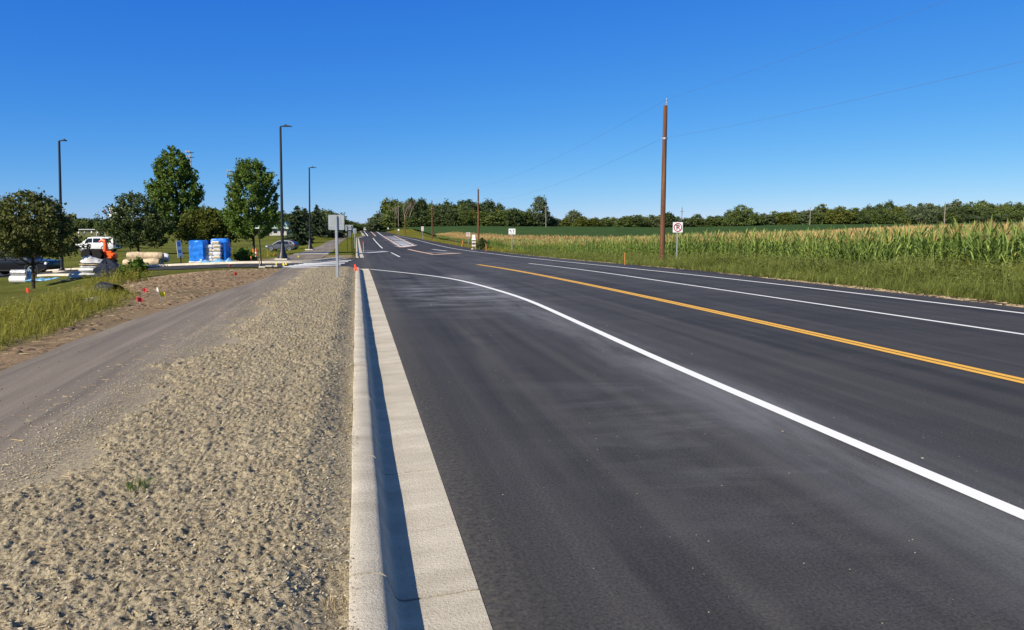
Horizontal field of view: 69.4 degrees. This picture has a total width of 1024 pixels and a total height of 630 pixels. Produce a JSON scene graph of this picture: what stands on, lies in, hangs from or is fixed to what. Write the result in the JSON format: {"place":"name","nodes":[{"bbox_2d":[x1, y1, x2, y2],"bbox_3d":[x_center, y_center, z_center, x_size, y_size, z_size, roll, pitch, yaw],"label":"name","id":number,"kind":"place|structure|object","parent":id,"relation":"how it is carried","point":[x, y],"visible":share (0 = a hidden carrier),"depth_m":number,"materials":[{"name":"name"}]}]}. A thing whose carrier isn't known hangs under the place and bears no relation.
{"place":"outdoors","nodes":[
{"label":"outdoors","id":0,"kind":"place"},
{"bbox_2d":[0,281,137,351],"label":"ditch grass","id":1,"kind":"structure","parent":0,"point":[21,316],"depth_m":13.74,"materials":[{"name":"green plant"}]},
{"bbox_2d":[0,267,315,493],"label":"path","id":2,"kind":"structure","parent":0,"point":[29,380],"depth_m":7.96,"materials":[{"name":"grey gravel"}]},
{"bbox_2d":[0,258,357,276],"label":"side street","id":3,"kind":"structure","parent":0,"point":[349,263],"depth_m":41.71,"materials":[{"name":"grey asphalt"}]},
{"bbox_2d":[0,252,59,274],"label":"pickup truck","id":4,"kind":"object","parent":3,"relation":"on","point":[7,266],"visible":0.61,"depth_m":56.41,"materials":[{"name":"blue paint"}]},
{"bbox_2d":[81,239,117,261],"bbox_3d":[-24.980,-3.640,44.885,1.905,1.970,0.940,0,7,-2],"label":"trencher","id":5,"kind":"object","parent":3,"relation":"on","point":[104,252],"visible":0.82,"depth_m":44.67,"materials":[{"name":"orange metal"}]},
{"bbox_2d":[39,257,343,271],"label":"kerb","id":6,"kind":"structure","parent":3,"relation":"on","point":[253,262],"depth_m":43.73,"materials":[{"name":"concrete"}]},
{"bbox_2d":[256,222,291,235],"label":"park building","id":7,"kind":"structure","parent":0,"point":[276,232],"depth_m":221.94,"materials":[{"name":"white metal"}]},
{"bbox_2d":[265,234,346,260],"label":"path","id":8,"kind":"structure","parent":0,"point":[328,246],"depth_m":60.64,"materials":[{"name":"grey concrete"}]},
{"bbox_2d":[0,226,1023,370],"bbox_3d":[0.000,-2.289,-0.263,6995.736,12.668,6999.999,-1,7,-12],"label":"ground","id":9,"kind":"structure","parent":0,"point":[8,289],"depth_m":26.89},
{"bbox_2d":[9,276,27,282],"bbox_3d":[-30.642,-2.212,45.973,0.980,0.470,0.470,0,7,-4],"label":"plastic roll","id":10,"kind":"object","parent":9,"relation":"on","point":[16,279],"visible":0.88,"depth_m":45.78,"materials":[{"name":"white plastic"}]},
{"bbox_2d":[10,269,27,275],"bbox_3d":[-30.629,-2.638,45.958,0.880,0.380,0.380,0,7,-4],"label":"plastic roll","id":11,"kind":"object","parent":10,"relation":"on","point":[20,272],"visible":1,"depth_m":45.81,"materials":[{"name":"white plastic"}]},
{"bbox_2d":[0,187,90,288],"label":"crabapple tree","id":12,"kind":"object","parent":9,"relation":"on","point":[14,228],"visible":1,"depth_m":38.71,"materials":[{"name":"green plant"}]},
{"bbox_2d":[53,139,67,272],"bbox_3d":[-30.793,-7.419,50.491,0.884,9.084,0.850,3,7,0],"label":"light pole","id":13,"kind":"object","parent":9,"relation":"on","point":[62,269],"visible":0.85,"depth_m":50.30,"materials":[{"name":"black metal"}]},
{"bbox_2d":[76,218,99,231],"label":"broadleaf tree","id":14,"kind":"object","parent":9,"relation":"on","point":[87,221],"visible":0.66,"depth_m":410.94,"materials":[{"name":"green plant"}]},
{"bbox_2d":[78,255,102,276],"bbox_3d":[-22.233,-2.611,39.470,1.736,1.195,0.856,0,7,-2],"label":"sack pile","id":15,"kind":"object","parent":9,"relation":"on","point":[89,264],"visible":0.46,"depth_m":39.20,"materials":[{"name":"grey fabric"}]},
{"bbox_2d":[78,237,122,251],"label":"parked suv","id":16,"kind":"object","parent":9,"relation":"on","point":[94,242],"visible":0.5,"depth_m":91.93,"materials":[{"name":"white paint"}]},
{"bbox_2d":[92,258,120,276],"bbox_3d":[-20.607,-2.520,38.595,2.318,0.954,1.242,-1,7,-12],"label":"fabric heap","id":17,"kind":"object","parent":9,"relation":"on","point":[106,264],"visible":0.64,"depth_m":38.28,"materials":[{"name":"grey fabric"}]},
{"bbox_2d":[94,282,123,292],"bbox_3d":[-10.366,-0.620,19.026,0.404,0.398,1.380,-6,9,-41],"label":"culvert pipe","id":18,"kind":"object","parent":9,"relation":"on","point":[104,283],"visible":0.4,"depth_m":18.88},
{"bbox_2d":[79,264,152,289],"bbox_3d":[-14.665,-1.429,27.445,2.601,0.997,2.384,-1,7,-12],"label":"weed clump","id":19,"kind":"object","parent":9,"relation":"on","point":[132,277],"visible":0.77,"depth_m":27.34,"materials":[{"name":"green plant"}]},
{"bbox_2d":[117,256,149,278],"bbox_3d":[-16.838,-2.046,32.906,1.447,1.193,1.330,-1,7,-12],"label":"leafy bush","id":20,"kind":"object","parent":9,"relation":"on","point":[139,262],"visible":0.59,"depth_m":32.76,"materials":[{"name":"green plant"}]},
{"bbox_2d":[92,190,178,251],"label":"crabapple tree","id":21,"kind":"object","parent":9,"relation":"on","point":[134,224],"visible":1,"depth_m":68.60,"materials":[{"name":"green plant"}]},
{"bbox_2d":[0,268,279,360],"bbox_3d":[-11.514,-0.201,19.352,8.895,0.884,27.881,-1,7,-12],"label":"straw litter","id":22,"kind":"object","parent":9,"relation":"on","point":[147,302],"visible":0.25,"depth_m":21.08,"materials":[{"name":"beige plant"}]},
{"bbox_2d":[9,268,272,353],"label":"dirt clods","id":23,"kind":"object","parent":9,"relation":"on","point":[69,328],"visible":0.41,"depth_m":21.06,"materials":[{"name":"brown soil"}]},
{"bbox_2d":[122,258,160,264],"bbox_3d":[-24.361,-3.456,48.687,2.350,0.549,0.556,-1,7,0],"label":"straw roll","id":24,"kind":"object","parent":9,"relation":"on","point":[152,261],"visible":0.41,"depth_m":48.48,"materials":[{"name":"beige wicker"}]},
{"bbox_2d":[126,252,163,259],"bbox_3d":[-24.248,-3.906,48.927,2.250,0.564,0.566,0,6,-6],"label":"straw roll","id":25,"kind":"object","parent":24,"relation":"on","point":[145,255],"visible":0.84,"depth_m":48.72,"materials":[{"name":"beige wicker"}]},
{"bbox_2d":[143,145,205,240],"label":"maple tree","id":26,"kind":"object","parent":9,"relation":"on","point":[180,177],"visible":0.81,"depth_m":77.96,"materials":[{"name":"green plant"}]},
{"bbox_2d":[0,266,358,629],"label":"boulevard soil","id":27,"kind":"structure","parent":9,"relation":"on","point":[34,511],"depth_m":4.21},
{"bbox_2d":[125,472,160,492],"bbox_3d":[-2.166,0.983,4.375,0.202,0.088,0.168,-5,8,-35],"label":"grass tuft","id":28,"kind":"object","parent":27,"relation":"on","point":[140,483],"visible":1,"depth_m":4.36,"materials":[{"name":"green plant"}]},
{"bbox_2d":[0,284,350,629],"bbox_3d":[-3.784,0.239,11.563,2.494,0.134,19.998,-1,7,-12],"label":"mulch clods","id":29,"kind":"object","parent":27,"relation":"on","point":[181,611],"visible":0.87,"depth_m":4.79,"materials":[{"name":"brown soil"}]},
{"bbox_2d":[0,292,353,629],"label":"mulch fibres","id":30,"kind":"object","parent":27,"relation":"on","point":[176,481],"visible":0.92,"depth_m":4.45,"materials":[{"name":"wood"}]},
{"bbox_2d":[328,215,343,276],"bbox_3d":[-5.785,-2.051,24.453,0.516,2.502,0.064,-1,7,-9],"label":"road sign","id":31,"kind":"object","parent":27,"relation":"on","point":[336,223],"visible":0.91,"depth_m":24.38,"materials":[{"name":"metal"}]},
{"bbox_2d":[189,240,207,262],"bbox_3d":[-19.439,-3.906,45.896,0.968,1.480,1.000,0,7,-4],"label":"wrapped pallet","id":32,"kind":"object","parent":9,"relation":"on","point":[197,252],"visible":0.88,"depth_m":45.48,"materials":[{"name":"blue plastic"}]},
{"bbox_2d":[173,206,240,244],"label":"round tree","id":33,"kind":"object","parent":9,"relation":"on","point":[202,223],"visible":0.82,"depth_m":73.98,"materials":[{"name":"green plant"}]},
{"bbox_2d":[205,238,230,260],"bbox_3d":[-18.437,-4.027,46.272,1.320,1.536,1.458,0,7,-4],"label":"open pallet","id":34,"kind":"object","parent":9,"relation":"on","point":[218,248],"visible":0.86,"depth_m":45.90,"materials":[{"name":"blue plastic"}]},
{"bbox_2d":[232,247,258,260],"bbox_3d":[-17.326,-3.904,47.969,1.723,1.106,1.554,5,8,36],"label":"leafy bush","id":35,"kind":"object","parent":9,"relation":"on","point":[242,254],"visible":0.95,"depth_m":47.59,"materials":[{"name":"green plant"}]},
{"bbox_2d":[216,157,279,253],"bbox_3d":[-21.879,-8.969,61.415,5.358,8.286,5.090,-1,7,-12],"label":"maple tree","id":36,"kind":"object","parent":9,"relation":"on","point":[266,221],"visible":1,"depth_m":60.55,"materials":[{"name":"green plant"}]},
{"bbox_2d":[257,248,288,256],"bbox_3d":[-18.599,-4.863,56.973,3.193,0.766,3.176,-1,7,-12],"label":"weed clump","id":37,"kind":"object","parent":9,"relation":"on","point":[268,253],"visible":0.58,"depth_m":56.32,"materials":[{"name":"green plant"}]},
{"bbox_2d":[266,240,298,250],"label":"parked crossover","id":38,"kind":"object","parent":9,"relation":"on","point":[289,245],"visible":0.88,"depth_m":109.04,"materials":[{"name":"grey paint"}]},
{"bbox_2d":[275,124,291,259],"bbox_3d":[-15.260,-8.150,49.493,1.165,9.035,0.850,1,7,0],"label":"light pole","id":39,"kind":"object","parent":9,"relation":"on","point":[282,255],"visible":0.94,"depth_m":49.53,"materials":[{"name":"black metal"}]},
{"bbox_2d":[284,205,314,245],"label":"spruce tree","id":40,"kind":"object","parent":9,"relation":"on","point":[297,221],"visible":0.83,"depth_m":119.20,"materials":[{"name":"green plant"}]},
{"bbox_2d":[305,166,315,249],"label":"light pole","id":41,"kind":"object","parent":9,"relation":"on","point":[309,247],"visible":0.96,"depth_m":78.60,"materials":[{"name":"black metal"}]},
{"bbox_2d":[306,205,331,236],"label":"spruce tree","id":42,"kind":"object","parent":9,"relation":"on","point":[316,219],"visible":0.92,"depth_m":149.19,"materials":[{"name":"green plant"}]},
{"bbox_2d":[322,213,346,237],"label":"spruce tree","id":43,"kind":"object","parent":9,"relation":"on","point":[341,234],"visible":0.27,"depth_m":164.66,"materials":[{"name":"green plant"}]},
{"bbox_2d":[345,225,352,252],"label":"road sign","id":44,"kind":"object","parent":9,"relation":"on","point":[349,229],"visible":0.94,"depth_m":66.12,"materials":[{"name":"grey metal"}]},
{"bbox_2d":[356,238,363,257],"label":"kerb","id":45,"kind":"structure","parent":9,"relation":"on","point":[359,253],"depth_m":80.18,"materials":[{"name":"concrete"}]},
{"bbox_2d":[363,219,382,231],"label":"broadleaf tree","id":46,"kind":"object","parent":9,"relation":"on","point":[368,225],"visible":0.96,"depth_m":342.80,"materials":[{"name":"green plant"}]},
{"bbox_2d":[367,213,385,230],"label":"broadleaf tree","id":47,"kind":"object","parent":9,"relation":"on","point":[376,217],"visible":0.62,"depth_m":346.33,"materials":[{"name":"green plant"}]},
{"bbox_2d":[376,196,395,213],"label":"broadleaf tree","id":48,"kind":"object","parent":9,"relation":"on","point":[386,203],"visible":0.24,"depth_m":383.55,"materials":[{"name":"green plant"}]},
{"bbox_2d":[378,210,397,229],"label":"broadleaf tree","id":49,"kind":"object","parent":9,"relation":"on","point":[389,217],"visible":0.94,"depth_m":344.17,"materials":[{"name":"green plant"}]},
{"bbox_2d":[392,206,406,227],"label":"broadleaf tree","id":50,"kind":"object","parent":9,"relation":"on","point":[401,216],"visible":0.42,"depth_m":353.74,"materials":[{"name":"green plant"}]},
{"bbox_2d":[404,197,417,226],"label":"broadleaf tree","id":51,"kind":"object","parent":9,"relation":"on","point":[412,203],"visible":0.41,"depth_m":357.31,"materials":[{"name":"green plant"}]},
{"bbox_2d":[400,215,424,226],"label":"broadleaf tree","id":52,"kind":"object","parent":9,"relation":"on","point":[408,221],"visible":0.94,"depth_m":344.69,"materials":[{"name":"green plant"}]},
{"bbox_2d":[412,210,428,226],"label":"broadleaf tree","id":53,"kind":"object","parent":9,"relation":"on","point":[421,213],"visible":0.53,"depth_m":353.24,"materials":[{"name":"green plant"}]},
{"bbox_2d":[349,267,492,629],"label":"kerb","id":54,"kind":"structure","parent":9,"relation":"on","point":[410,568],"depth_m":4.36,"materials":[{"name":"concrete"}]},
{"bbox_2d":[416,197,427,214],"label":"broadleaf tree","id":55,"kind":"object","parent":9,"relation":"on","point":[421,204],"visible":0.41,"depth_m":359.82,"materials":[{"name":"green plant"}]},
{"bbox_2d":[420,209,441,226],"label":"broadleaf tree","id":56,"kind":"object","parent":9,"relation":"on","point":[428,214],"visible":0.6,"depth_m":353.72,"materials":[{"name":"green plant"}]},
{"bbox_2d":[428,209,447,225],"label":"broadleaf tree","id":57,"kind":"object","parent":9,"relation":"on","point":[438,220],"visible":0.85,"depth_m":352.06,"materials":[{"name":"green plant"}]},
{"bbox_2d":[442,210,460,225],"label":"broadleaf tree","id":58,"kind":"object","parent":9,"relation":"on","point":[451,216],"visible":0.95,"depth_m":349.83,"materials":[{"name":"green plant"}]},
{"bbox_2d":[452,211,473,225],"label":"broadleaf tree","id":59,"kind":"object","parent":9,"relation":"on","point":[463,216],"visible":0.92,"depth_m":351.56,"materials":[{"name":"green plant"}]},
{"bbox_2d":[457,199,480,223],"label":"broadleaf tree","id":60,"kind":"object","parent":9,"relation":"on","point":[472,205],"visible":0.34,"depth_m":362.19,"materials":[{"name":"green plant"}]},
{"bbox_2d":[477,186,478,242],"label":"utility pole","id":61,"kind":"object","parent":9,"relation":"on","point":[477,214],"visible":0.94,"depth_m":111.94,"materials":[{"name":"brown wood"}]},
{"bbox_2d":[387,228,570,253],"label":"roadside weeds","id":62,"kind":"object","parent":9,"relation":"on","point":[414,234],"visible":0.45,"depth_m":147.13,"materials":[{"name":"green plant"}]},
{"bbox_2d":[467,211,492,225],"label":"broadleaf tree","id":63,"kind":"object","parent":9,"relation":"on","point":[483,215],"visible":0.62,"depth_m":353.05,"materials":[{"name":"green plant"}]},
{"bbox_2d":[476,237,491,249],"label":"leafy bush","id":64,"kind":"object","parent":9,"relation":"on","point":[480,244],"visible":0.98,"depth_m":87.60,"materials":[{"name":"green plant"}]},
{"bbox_2d":[480,198,495,211],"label":"broadleaf tree","id":65,"kind":"object","parent":9,"relation":"on","point":[490,205],"visible":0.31,"depth_m":395.31,"materials":[{"name":"green plant"}]},
{"bbox_2d":[479,212,501,225],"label":"broadleaf tree","id":66,"kind":"object","parent":9,"relation":"on","point":[490,217],"visible":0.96,"depth_m":350.34,"materials":[{"name":"green plant"}]},
{"bbox_2d":[501,207,523,225],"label":"broadleaf tree","id":67,"kind":"object","parent":9,"relation":"on","point":[513,216],"visible":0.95,"depth_m":349.33,"materials":[{"name":"green plant"}]},
{"bbox_2d":[514,210,537,225],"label":"broadleaf tree","id":68,"kind":"object","parent":9,"relation":"on","point":[528,220],"visible":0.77,"depth_m":353.40,"materials":[{"name":"green plant"}]},
{"bbox_2d":[527,195,551,225],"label":"broadleaf tree","id":69,"kind":"object","parent":9,"relation":"on","point":[541,204],"visible":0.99,"depth_m":355.34,"materials":[{"name":"green plant"}]},
{"bbox_2d":[568,216,593,226],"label":"broadleaf tree","id":70,"kind":"object","parent":9,"relation":"on","point":[581,220],"visible":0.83,"depth_m":367.33,"materials":[{"name":"green plant"}]},
{"bbox_2d":[583,218,604,226],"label":"broadleaf tree","id":71,"kind":"object","parent":9,"relation":"on","point":[596,222],"visible":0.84,"depth_m":366.47,"materials":[{"name":"green plant"}]},
{"bbox_2d":[613,216,631,226],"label":"broadleaf tree","id":72,"kind":"object","parent":9,"relation":"on","point":[621,221],"visible":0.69,"depth_m":371.97,"materials":[{"name":"green plant"}]},
{"bbox_2d":[622,215,642,226],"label":"broadleaf tree","id":73,"kind":"object","parent":9,"relation":"on","point":[629,221],"visible":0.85,"depth_m":367.88,"materials":[{"name":"green plant"}]},
{"bbox_2d":[659,98,667,259],"bbox_3d":[9.035,-7.502,44.153,0.398,10.592,0.333,3,7,26],"label":"utility pole","id":74,"kind":"object","parent":9,"relation":"on","point":[663,201],"visible":0.93,"depth_m":44.03,"materials":[{"name":"brown wood"}]},
{"bbox_2d":[426,61,1021,211],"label":"power line","id":75,"kind":"object","parent":74,"relation":"attached to","point":[787,114],"visible":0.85,"depth_m":29.48,"materials":[{"name":"metal"}]},
{"bbox_2d":[658,211,677,226],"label":"broadleaf tree","id":76,"kind":"object","parent":9,"relation":"on","point":[668,217],"visible":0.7,"depth_m":367.94,"materials":[{"name":"green plant"}]},
{"bbox_2d":[673,222,682,255],"bbox_3d":[9.415,-3.761,42.162,0.580,3.093,0.068,-1,7,-7],"label":"no parking sign","id":77,"kind":"object","parent":9,"relation":"on","point":[677,227],"visible":0.97,"depth_m":42.01,"materials":[{"name":"metal"}]},
{"bbox_2d":[362,222,1017,241],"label":"soybean field","id":78,"kind":"structure","parent":9,"relation":"on","point":[573,231],"depth_m":281.74,"materials":[{"name":"green plant"}]},
{"bbox_2d":[701,216,721,226],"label":"broadleaf tree","id":79,"kind":"object","parent":9,"relation":"on","point":[708,220],"visible":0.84,"depth_m":374.35,"materials":[{"name":"green plant"}]},
{"bbox_2d":[724,205,760,225],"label":"broadleaf tree","id":80,"kind":"object","parent":9,"relation":"on","point":[734,216],"visible":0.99,"depth_m":358.92,"materials":[{"name":"green plant"}]},
{"bbox_2d":[504,252,1023,307],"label":"straw litter","id":81,"kind":"object","parent":9,"relation":"on","point":[866,288],"visible":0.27,"depth_m":21.68,"materials":[{"name":"beige plant"}]},
{"bbox_2d":[506,247,1023,304],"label":"roadside weeds","id":82,"kind":"object","parent":9,"relation":"on","point":[1002,282],"visible":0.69,"depth_m":25.77,"materials":[{"name":"green plant"}]},
{"bbox_2d":[758,215,778,224],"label":"broadleaf tree","id":83,"kind":"object","parent":9,"relation":"on","point":[770,218],"visible":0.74,"depth_m":370.33,"materials":[{"name":"green plant"}]},
{"bbox_2d":[774,212,793,224],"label":"broadleaf tree","id":84,"kind":"object","parent":9,"relation":"on","point":[782,217],"visible":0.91,"depth_m":369.51,"materials":[{"name":"green plant"}]},
{"bbox_2d":[797,210,818,224],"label":"broadleaf tree","id":85,"kind":"object","parent":9,"relation":"on","point":[803,220],"visible":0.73,"depth_m":366.09,"materials":[{"name":"green plant"}]},
{"bbox_2d":[805,213,827,223],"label":"broadleaf tree","id":86,"kind":"object","parent":9,"relation":"on","point":[817,216],"visible":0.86,"depth_m":363.05,"materials":[{"name":"green plant"}]},
{"bbox_2d":[822,206,857,223],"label":"broadleaf tree","id":87,"kind":"object","parent":9,"relation":"on","point":[842,213],"visible":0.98,"depth_m":358.83,"materials":[{"name":"green plant"}]},
{"bbox_2d":[856,213,872,223],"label":"broadleaf tree","id":88,"kind":"object","parent":9,"relation":"on","point":[864,219],"visible":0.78,"depth_m":358.55,"materials":[{"name":"green plant"}]},
{"bbox_2d":[870,215,900,223],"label":"broadleaf tree","id":89,"kind":"object","parent":9,"relation":"on","point":[879,219],"visible":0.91,"depth_m":362.79,"materials":[{"name":"green plant"}]},
{"bbox_2d":[898,215,921,223],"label":"broadleaf tree","id":90,"kind":"object","parent":9,"relation":"on","point":[903,219],"visible":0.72,"depth_m":359.08,"materials":[{"name":"green plant"}]},
{"bbox_2d":[904,203,947,223],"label":"broadleaf tree","id":91,"kind":"object","parent":9,"relation":"on","point":[920,216],"visible":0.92,"depth_m":356.01,"materials":[{"name":"green plant"}]},
{"bbox_2d":[941,212,959,222],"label":"broadleaf tree","id":92,"kind":"object","parent":9,"relation":"on","point":[948,217],"visible":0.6,"depth_m":362.42,"materials":[{"name":"green plant"}]},
{"bbox_2d":[947,206,965,215],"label":"broadleaf tree","id":93,"kind":"object","parent":9,"relation":"on","point":[959,211],"visible":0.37,"depth_m":383.83,"materials":[{"name":"green plant"}]},
{"bbox_2d":[955,213,978,222],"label":"broadleaf tree","id":94,"kind":"object","parent":9,"relation":"on","point":[962,217],"visible":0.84,"depth_m":360.23,"materials":[{"name":"green plant"}]},
{"bbox_2d":[1003,213,1023,221],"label":"broadleaf tree","id":95,"kind":"object","parent":9,"relation":"on","point":[1016,216],"visible":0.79,"depth_m":362.19,"materials":[{"name":"green plant"}]},
{"bbox_2d":[0,0,1023,223],"label":"sky","id":96,"kind":"structure","parent":0,"point":[434,100],"materials":[{"name":"blue"}]},
{"bbox_2d":[354,230,1023,629],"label":"road","id":97,"kind":"structure","parent":0,"point":[580,526],"depth_m":5.94,"materials":[{"name":"grey asphalt"}]},
{"bbox_2d":[372,269,1023,519],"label":"lane line","id":98,"kind":"object","parent":97,"relation":"on","point":[1018,512],"visible":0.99,"depth_m":6.21,"materials":[{"name":"white paint"}]},
{"bbox_2d":[396,235,1023,313],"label":"edge line","id":99,"kind":"object","parent":97,"relation":"on","point":[796,286],"visible":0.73,"depth_m":21.34,"materials":[{"name":"white paint"}]},
{"bbox_2d":[476,264,1023,383],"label":"line","id":100,"kind":"object","parent":97,"relation":"on","point":[984,373],"visible":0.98,"depth_m":11.45,"materials":[{"name":"yellow paint"}]},
{"bbox_2d":[478,264,1023,380],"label":"line","id":101,"kind":"object","parent":97,"relation":"on","point":[992,372],"visible":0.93,"depth_m":11.66,"materials":[{"name":"yellow paint"}]},
{"bbox_2d":[529,263,1023,334],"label":"lane line","id":102,"kind":"object","parent":97,"relation":"on","point":[824,304],"visible":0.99,"depth_m":16.35,"materials":[{"name":"white paint"}]},
{"bbox_2d":[436,216,1023,272],"bbox_3d":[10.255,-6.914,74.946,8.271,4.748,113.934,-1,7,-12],"label":"corn field","id":103,"kind":"structure","parent":0,"point":[985,238],"depth_m":36.14,"materials":[{"name":"green plant"}]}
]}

